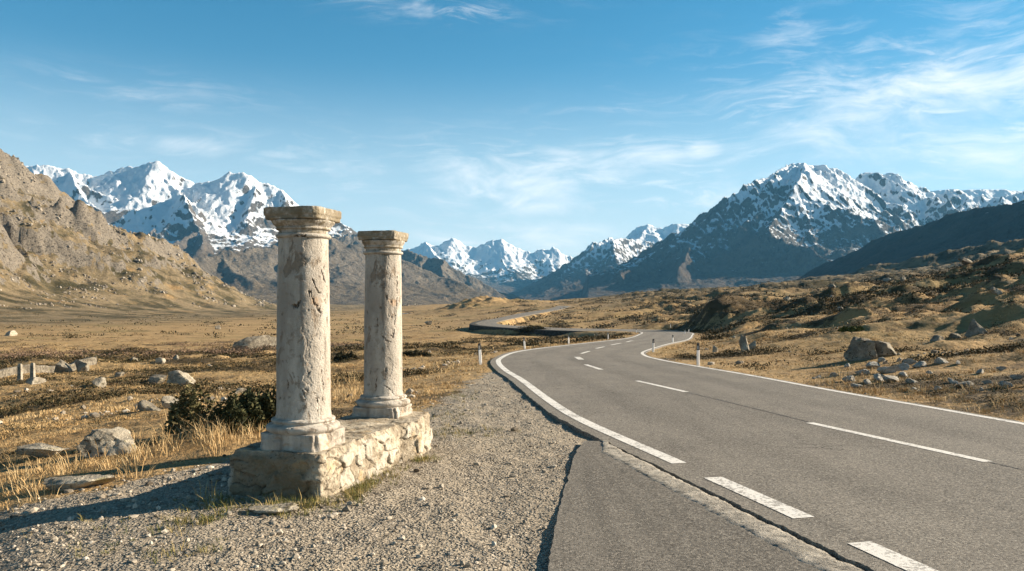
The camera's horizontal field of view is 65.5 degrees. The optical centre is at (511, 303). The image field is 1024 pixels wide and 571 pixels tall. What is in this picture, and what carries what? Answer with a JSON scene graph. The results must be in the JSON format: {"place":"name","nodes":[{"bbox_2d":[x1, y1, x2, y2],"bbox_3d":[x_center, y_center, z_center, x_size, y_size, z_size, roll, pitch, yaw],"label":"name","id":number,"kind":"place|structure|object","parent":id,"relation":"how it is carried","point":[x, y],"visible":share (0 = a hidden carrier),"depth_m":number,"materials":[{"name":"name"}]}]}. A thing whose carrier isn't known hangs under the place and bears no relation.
{"place":"outdoors","nodes":[
{"label":"outdoors","id":0,"kind":"place"},
{"bbox_2d":[26,161,449,300],"bbox_3d":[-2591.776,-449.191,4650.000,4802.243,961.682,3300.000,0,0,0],"label":"mountains","id":1,"kind":"structure","parent":0,"point":[158,199],"depth_m":4897.35,"materials":[{"name":"white snow"}]},
{"bbox_2d":[193,237,489,304],"bbox_3d":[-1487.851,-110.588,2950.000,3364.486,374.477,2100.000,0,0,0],"label":"brown slopes","id":2,"kind":"structure","parent":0,"point":[252,272],"depth_m":3178.42,"materials":[{"name":"brown stone"}]},
{"bbox_2d":[328,230,522,299],"bbox_3d":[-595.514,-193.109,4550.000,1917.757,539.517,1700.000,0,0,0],"label":"valley side","id":3,"kind":"structure","parent":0,"point":[440,267],"depth_m":4459.70,"materials":[{"name":"stone"}]},
{"bbox_2d":[404,238,573,293],"bbox_3d":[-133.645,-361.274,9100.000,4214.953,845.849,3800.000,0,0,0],"label":"mountains","id":4,"kind":"structure","parent":0,"point":[502,265],"depth_m":9225.20,"materials":[{"name":"white snow"}]},
{"bbox_2d":[0,354,1021,570],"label":"gravel","id":5,"kind":"structure","parent":0,"point":[228,512],"depth_m":6.52,"materials":[{"name":"grey gravel"}]},
{"bbox_2d":[0,149,1023,570],"bbox_3d":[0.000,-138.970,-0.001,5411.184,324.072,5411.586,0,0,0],"label":"ground","id":6,"kind":"structure","parent":0,"point":[56,243],"depth_m":22.62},
{"bbox_2d":[4,330,17,335],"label":"boulder","id":7,"kind":"object","parent":6,"relation":"on","point":[12,333],"visible":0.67,"depth_m":201.57,"materials":[{"name":"stone"}]},
{"bbox_2d":[17,364,22,379],"bbox_3d":[-22.572,3.210,36.539,0.180,0.880,0.180,0,0,0],"label":"marker post","id":8,"kind":"object","parent":6,"relation":"on","point":[19,371],"visible":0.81,"depth_m":36.46,"materials":[{"name":"stone"}]},
{"bbox_2d":[30,363,35,377],"bbox_3d":[-21.577,3.115,35.850,0.180,0.880,0.180,0,0,0],"label":"marker post","id":9,"kind":"object","parent":6,"relation":"on","point":[32,371],"visible":0.81,"depth_m":35.78,"materials":[{"name":"stone"}]},
{"bbox_2d":[26,377,45,384],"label":"boulder","id":10,"kind":"object","parent":6,"relation":"on","point":[35,380],"visible":0.94,"depth_m":31.88,"materials":[{"name":"stone"}]},
{"bbox_2d":[15,443,68,456],"bbox_3d":[-6.339,2.005,10.775,0.716,0.196,0.373,0,0,24],"label":"boulder","id":11,"kind":"object","parent":6,"relation":"on","point":[40,450],"visible":0.85,"depth_m":10.69,"materials":[{"name":"stone"}]},
{"bbox_2d":[0,356,96,377],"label":"stone wall","id":12,"kind":"structure","parent":6,"relation":"on","point":[6,372],"depth_m":50.48,"materials":[{"name":"beige stone"}]},
{"bbox_2d":[54,359,73,372],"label":"boulder","id":13,"kind":"object","parent":6,"relation":"on","point":[61,366],"visible":0.69,"depth_m":46.47,"materials":[{"name":"stone"}]},
{"bbox_2d":[42,474,115,490],"bbox_3d":[-4.295,1.809,7.899,0.706,0.191,0.308,-3,0,-6],"label":"boulder","id":14,"kind":"object","parent":6,"relation":"on","point":[78,482],"visible":0.77,"depth_m":7.84,"materials":[{"name":"stone"}]},
{"bbox_2d":[75,359,89,371],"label":"boulder","id":15,"kind":"object","parent":6,"relation":"on","point":[81,365],"visible":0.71,"depth_m":46.53,"materials":[{"name":"stone"}]},
{"bbox_2d":[92,376,106,387],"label":"boulder","id":16,"kind":"object","parent":6,"relation":"on","point":[100,381],"visible":0.83,"depth_m":28.20,"materials":[{"name":"stone"}]},
{"bbox_2d":[76,427,136,457],"bbox_3d":[-5.132,1.837,10.258,0.722,0.484,0.540,0,0,-6],"label":"boulder","id":17,"kind":"object","parent":6,"relation":"on","point":[102,438],"visible":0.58,"depth_m":10.07,"materials":[{"name":"stone"}]},
{"bbox_2d":[115,372,124,376],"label":"boulder","id":18,"kind":"object","parent":6,"relation":"on","point":[118,374],"visible":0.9,"depth_m":35.15,"materials":[{"name":"stone"}]},
{"bbox_2d":[137,400,160,410],"bbox_3d":[-7.736,2.247,16.891,0.646,0.410,0.388,0,0,40],"label":"boulder","id":19,"kind":"object","parent":6,"relation":"on","point":[144,405],"visible":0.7,"depth_m":16.76,"materials":[{"name":"stone"}]},
{"bbox_2d":[147,374,166,383],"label":"boulder","id":20,"kind":"object","parent":6,"relation":"on","point":[156,378],"visible":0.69,"depth_m":29.05,"materials":[{"name":"stone"}]},
{"bbox_2d":[155,357,165,363],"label":"boulder","id":21,"kind":"object","parent":6,"relation":"on","point":[161,360],"visible":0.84,"depth_m":53.79,"materials":[{"name":"stone"}]},
{"bbox_2d":[161,396,178,407],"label":"boulder","id":22,"kind":"object","parent":6,"relation":"on","point":[166,401],"visible":0.48,"depth_m":17.51,"materials":[{"name":"stone"}]},
{"bbox_2d":[167,370,195,385],"bbox_3d":[-10.316,2.345,24.836,0.914,0.540,0.522,0,0,6],"label":"boulder","id":23,"kind":"object","parent":6,"relation":"on","point":[180,377],"visible":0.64,"depth_m":24.65,"materials":[{"name":"stone"}]},
{"bbox_2d":[0,340,420,362],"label":"willow scrub","id":24,"kind":"object","parent":6,"relation":"on","point":[238,350],"visible":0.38,"depth_m":97.73,"materials":[{"name":"brown plant"}]},
{"bbox_2d":[0,154,423,308],"bbox_3d":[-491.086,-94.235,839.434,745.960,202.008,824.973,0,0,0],"label":"hillside stones","id":25,"kind":"object","parent":6,"relation":"on","point":[138,260],"visible":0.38,"depth_m":808.69,"materials":[{"name":"stone"}]},
{"bbox_2d":[164,383,275,434],"bbox_3d":[-3.868,1.500,11.279,2.076,0.712,1.060,0,0,-13],"label":"juniper bush","id":26,"kind":"object","parent":6,"relation":"on","point":[249,404],"visible":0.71,"depth_m":11.14,"materials":[{"name":"green plant"}]},
{"bbox_2d":[235,388,246,393],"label":"boulder","id":27,"kind":"object","parent":6,"relation":"on","point":[239,390],"visible":0.53,"depth_m":20.16,"materials":[{"name":"stone"}]},
{"bbox_2d":[232,335,276,349],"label":"boulder","id":28,"kind":"object","parent":6,"relation":"on","point":[253,342],"visible":0.43,"depth_m":113.08,"materials":[{"name":"stone"}]},
{"bbox_2d":[22,387,521,563],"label":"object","id":29,"kind":"structure","parent":6,"relation":"on","point":[363,485],"depth_m":6.76,"materials":[{"name":"grey gravel"}]},
{"bbox_2d":[248,503,298,513],"bbox_3d":[-1.956,1.684,6.517,0.412,0.076,0.241,0,0,-6],"label":"stone slab","id":30,"kind":"object","parent":6,"relation":"on","point":[262,509],"depth_m":6.48,"materials":[{"name":"grey stone"}]},
{"bbox_2d":[228,411,432,500],"bbox_3d":[-1.694,1.602,8.361,1.092,0.606,2.922,0,0,14],"label":"stone pedestal","id":31,"kind":"object","parent":6,"relation":"on","point":[370,445],"visible":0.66,"depth_m":7.20,"materials":[{"name":"beige stone"}]},
{"bbox_2d":[260,206,344,452],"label":"stone column","id":32,"kind":"structure","parent":31,"relation":"on","point":[303,420],"depth_m":7.14,"materials":[{"name":"stone"}]},
{"bbox_2d":[352,230,411,418],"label":"stone column","id":33,"kind":"structure","parent":31,"relation":"on","point":[382,395],"depth_m":9.22,"materials":[{"name":"stone"}]},
{"bbox_2d":[332,351,357,361],"bbox_3d":[-7.856,2.481,37.221,1.220,0.553,0.920,0,0,21],"label":"juniper bush","id":34,"kind":"object","parent":6,"relation":"on","point":[340,355],"visible":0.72,"depth_m":37.06,"materials":[{"name":"green plant"}]},
{"bbox_2d":[402,348,431,356],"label":"juniper bush","id":35,"kind":"object","parent":6,"relation":"on","point":[415,352],"visible":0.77,"depth_m":41.41,"materials":[{"name":"green plant"}]},
{"bbox_2d":[478,343,481,364],"bbox_3d":[-1.051,1.702,26.207,0.101,0.810,0.118,-3,-1,10],"label":"delineator post","id":36,"kind":"object","parent":6,"relation":"on","point":[479,353],"visible":0.9,"depth_m":26.17,"materials":[{"name":"white plastic"}]},
{"bbox_2d":[0,273,1020,423],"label":"stony debris","id":37,"kind":"object","parent":6,"relation":"on","point":[94,414],"visible":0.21,"depth_m":20.69,"materials":[{"name":"stone"}]},
{"bbox_2d":[0,251,1023,465],"bbox_3d":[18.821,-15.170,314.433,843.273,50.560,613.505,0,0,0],"label":"heather","id":38,"kind":"object","parent":6,"relation":"on","point":[177,388],"visible":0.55,"depth_m":55.25,"materials":[{"name":"brown plant"}]},
{"bbox_2d":[0,252,1023,505],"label":"meadow grass","id":39,"kind":"structure","parent":6,"relation":"on","point":[120,408],"depth_m":19.21,"materials":[{"name":"brown plant"}]},
{"bbox_2d":[0,343,1023,511],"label":"tall straw","id":40,"kind":"object","parent":6,"relation":"on","point":[211,434],"visible":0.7,"depth_m":10.50,"materials":[{"name":"yellow plant"}]},
{"bbox_2d":[469,319,587,335],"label":"road","id":41,"kind":"structure","parent":6,"relation":"on","point":[472,326],"depth_m":159.01,"materials":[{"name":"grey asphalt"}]},
{"bbox_2d":[514,325,547,331],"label":"juniper bush","id":42,"kind":"object","parent":6,"relation":"on","point":[528,328],"visible":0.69,"depth_m":158.85,"materials":[{"name":"green plant"}]},
{"bbox_2d":[697,343,699,365],"bbox_3d":[5.834,1.644,24.949,0.101,0.824,0.118,0,0,12],"label":"delineator post","id":43,"kind":"object","parent":6,"relation":"on","point":[698,354],"visible":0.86,"depth_m":24.91,"materials":[{"name":"white plastic"}]},
{"bbox_2d":[739,335,748,351],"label":"boulder","id":44,"kind":"object","parent":6,"relation":"on","point":[743,343],"visible":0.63,"depth_m":32.55,"materials":[{"name":"stone"}]},
{"bbox_2d":[748,341,755,348],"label":"boulder","id":45,"kind":"object","parent":6,"relation":"on","point":[751,345],"visible":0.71,"depth_m":33.68,"materials":[{"name":"stone"}]},
{"bbox_2d":[830,372,840,376],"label":"loose stone","id":46,"kind":"object","parent":6,"relation":"on","point":[833,374],"visible":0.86,"depth_m":19.22,"materials":[{"name":"grey stone"}]},
{"bbox_2d":[842,375,854,381],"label":"loose stone","id":47,"kind":"object","parent":6,"relation":"on","point":[849,378],"visible":0.78,"depth_m":17.96,"materials":[{"name":"grey stone"}]},
{"bbox_2d":[838,325,864,331],"bbox_3d":[15.246,1.152,35.588,1.377,0.353,0.728,0,0,0],"label":"juniper bush","id":48,"kind":"object","parent":6,"relation":"on","point":[852,329],"visible":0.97,"depth_m":35.48,"materials":[{"name":"green plant"}]},
{"bbox_2d":[850,383,862,387],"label":"loose stone","id":49,"kind":"object","parent":6,"relation":"on","point":[854,384],"visible":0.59,"depth_m":16.82,"materials":[{"name":"grey stone"}]},
{"bbox_2d":[843,337,877,360],"bbox_3d":[9.851,1.312,22.589,0.940,0.741,0.747,0,0,14],"label":"boulder","id":50,"kind":"object","parent":6,"relation":"on","point":[861,348],"visible":0.88,"depth_m":22.32,"materials":[{"name":"stone"}]},
{"bbox_2d":[855,369,869,374],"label":"loose stone","id":51,"kind":"object","parent":6,"relation":"on","point":[863,370],"visible":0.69,"depth_m":18.89,"materials":[{"name":"grey stone"}]},
{"bbox_2d":[863,379,870,383],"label":"loose stone","id":52,"kind":"object","parent":6,"relation":"on","point":[866,381],"visible":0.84,"depth_m":17.15,"materials":[{"name":"grey stone"}]},
{"bbox_2d":[866,361,879,367],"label":"loose stone","id":53,"kind":"object","parent":6,"relation":"on","point":[873,364],"visible":0.73,"depth_m":20.39,"materials":[{"name":"grey stone"}]},
{"bbox_2d":[873,374,884,381],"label":"loose stone","id":54,"kind":"object","parent":6,"relation":"on","point":[880,377],"visible":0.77,"depth_m":17.33,"materials":[{"name":"grey stone"}]},
{"bbox_2d":[874,341,896,356],"bbox_3d":[10.549,1.378,22.617,0.731,0.640,0.629,0,0,-22],"label":"boulder","id":55,"kind":"object","parent":6,"relation":"on","point":[883,348],"visible":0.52,"depth_m":22.36,"materials":[{"name":"stone"}]},
{"bbox_2d":[877,366,899,372],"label":"loose stone","id":56,"kind":"object","parent":6,"relation":"on","point":[891,369],"visible":0.92,"depth_m":18.79,"materials":[{"name":"grey stone"}]},
{"bbox_2d":[884,375,898,381],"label":"loose stone","id":57,"kind":"object","parent":6,"relation":"on","point":[888,378],"visible":0.96,"depth_m":17.02,"materials":[{"name":"grey stone"}]},
{"bbox_2d":[895,363,909,370],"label":"loose stone","id":58,"kind":"object","parent":6,"relation":"on","point":[904,366],"visible":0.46,"depth_m":19.25,"materials":[{"name":"grey stone"}]},
{"bbox_2d":[898,371,907,376],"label":"loose stone","id":59,"kind":"object","parent":6,"relation":"on","point":[903,373],"visible":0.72,"depth_m":17.69,"materials":[{"name":"grey stone"}]},
{"bbox_2d":[901,358,916,364],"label":"loose stone","id":60,"kind":"object","parent":6,"relation":"on","point":[909,361],"visible":0.72,"depth_m":20.07,"materials":[{"name":"grey stone"}]},
{"bbox_2d":[905,378,915,382],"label":"loose stone","id":61,"kind":"object","parent":6,"relation":"on","point":[911,380],"visible":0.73,"depth_m":16.50,"materials":[{"name":"grey stone"}]},
{"bbox_2d":[912,361,926,367],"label":"loose stone","id":62,"kind":"object","parent":6,"relation":"on","point":[919,364],"visible":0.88,"depth_m":19.41,"materials":[{"name":"grey stone"}]},
{"bbox_2d":[930,335,944,341],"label":"boulder","id":63,"kind":"object","parent":6,"relation":"on","point":[936,338],"visible":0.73,"depth_m":26.32,"materials":[{"name":"stone"}]},
{"bbox_2d":[934,357,948,363],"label":"loose stone","id":64,"kind":"object","parent":6,"relation":"on","point":[939,360],"visible":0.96,"depth_m":19.46,"materials":[{"name":"grey stone"}]},
{"bbox_2d":[947,377,958,383],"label":"loose stone","id":65,"kind":"object","parent":6,"relation":"on","point":[950,380],"visible":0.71,"depth_m":15.87,"materials":[{"name":"grey stone"}]},
{"bbox_2d":[949,333,961,337],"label":"boulder","id":66,"kind":"object","parent":6,"relation":"on","point":[954,335],"visible":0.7,"depth_m":31.41,"materials":[{"name":"stone"}]},
{"bbox_2d":[957,257,971,264],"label":"boulder","id":67,"kind":"object","parent":6,"relation":"on","point":[963,261],"visible":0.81,"depth_m":122.78,"materials":[{"name":"stone"}]},
{"bbox_2d":[956,381,973,386],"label":"loose stone","id":68,"kind":"object","parent":6,"relation":"on","point":[963,383],"visible":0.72,"depth_m":15.25,"materials":[{"name":"grey stone"}]},
{"bbox_2d":[964,319,988,337],"bbox_3d":[18.152,0.984,31.079,0.859,0.765,0.676,0,0,-12],"label":"boulder","id":69,"kind":"object","parent":6,"relation":"on","point":[975,328],"visible":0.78,"depth_m":30.98,"materials":[{"name":"stone"}]},
{"bbox_2d":[976,369,983,373],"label":"loose stone","id":70,"kind":"object","parent":6,"relation":"on","point":[979,371],"visible":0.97,"depth_m":17.08,"materials":[{"name":"grey stone"}]},
{"bbox_2d":[981,380,992,383],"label":"loose stone","id":71,"kind":"object","parent":6,"relation":"on","point":[987,381],"visible":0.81,"depth_m":15.38,"materials":[{"name":"grey stone"}]},
{"bbox_2d":[989,287,1002,294],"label":"boulder","id":72,"kind":"object","parent":6,"relation":"on","point":[994,290],"visible":1,"depth_m":47.67,"materials":[{"name":"stone"}]},
{"bbox_2d":[996,366,1006,369],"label":"loose stone","id":73,"kind":"object","parent":6,"relation":"on","point":[1001,368],"visible":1,"depth_m":17.46,"materials":[{"name":"grey stone"}]},
{"bbox_2d":[998,381,1012,387],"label":"loose stone","id":74,"kind":"object","parent":6,"relation":"on","point":[1004,383],"visible":0.81,"depth_m":14.55,"materials":[{"name":"grey stone"}]},
{"bbox_2d":[1009,375,1022,378],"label":"loose stone","id":75,"kind":"object","parent":6,"relation":"on","point":[1015,376],"visible":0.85,"depth_m":15.47,"materials":[{"name":"grey stone"}]},
{"bbox_2d":[0,0,1023,256],"label":"sky","id":76,"kind":"structure","parent":0,"point":[567,126],"materials":[{"name":"blue"}]},
{"bbox_2d":[508,237,652,299],"bbox_3d":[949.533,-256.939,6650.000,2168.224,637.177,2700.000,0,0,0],"label":"blue peaks","id":77,"kind":"object","parent":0,"point":[566,281],"visible":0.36,"depth_m":6590.44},
{"bbox_2d":[626,224,688,244],"bbox_3d":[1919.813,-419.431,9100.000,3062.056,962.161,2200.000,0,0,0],"label":"back peaks","id":78,"kind":"object","parent":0,"point":[653,235],"visible":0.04,"depth_m":8926.41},
{"bbox_2d":[548,441,821,570],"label":"old road apron","id":79,"kind":"object","parent":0,"point":[614,515],"visible":0.98,"depth_m":5.85,"materials":[{"name":"grey asphalt"}]},
{"bbox_2d":[600,440,862,570],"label":"gutter strip","id":80,"kind":"object","parent":79,"relation":"on","point":[804,552],"visible":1,"depth_m":6.20,"materials":[{"name":"concrete"}]},
{"bbox_2d":[476,306,1023,570],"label":"road","id":81,"kind":"structure","parent":0,"point":[866,482],"depth_m":9.26,"materials":[{"name":"grey asphalt"}]},
{"bbox_2d":[580,163,1023,297],"bbox_3d":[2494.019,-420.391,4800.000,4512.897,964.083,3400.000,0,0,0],"label":"great mountain","id":82,"kind":"structure","parent":0,"point":[792,221],"depth_m":4375.11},
{"bbox_2d":[797,200,1023,279],"bbox_3d":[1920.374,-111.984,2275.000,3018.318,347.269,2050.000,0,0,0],"label":"dark hill","id":83,"kind":"structure","parent":0,"point":[977,226],"depth_m":1940.49,"materials":[{"name":"grey stone"}]},
{"bbox_2d":[930,189,1022,198],"bbox_3d":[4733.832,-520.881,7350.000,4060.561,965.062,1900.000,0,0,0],"label":"snow peaks","id":84,"kind":"object","parent":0,"point":[990,194],"visible":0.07,"depth_m":6943.18,"materials":[{"name":"white snow"}]}
]}

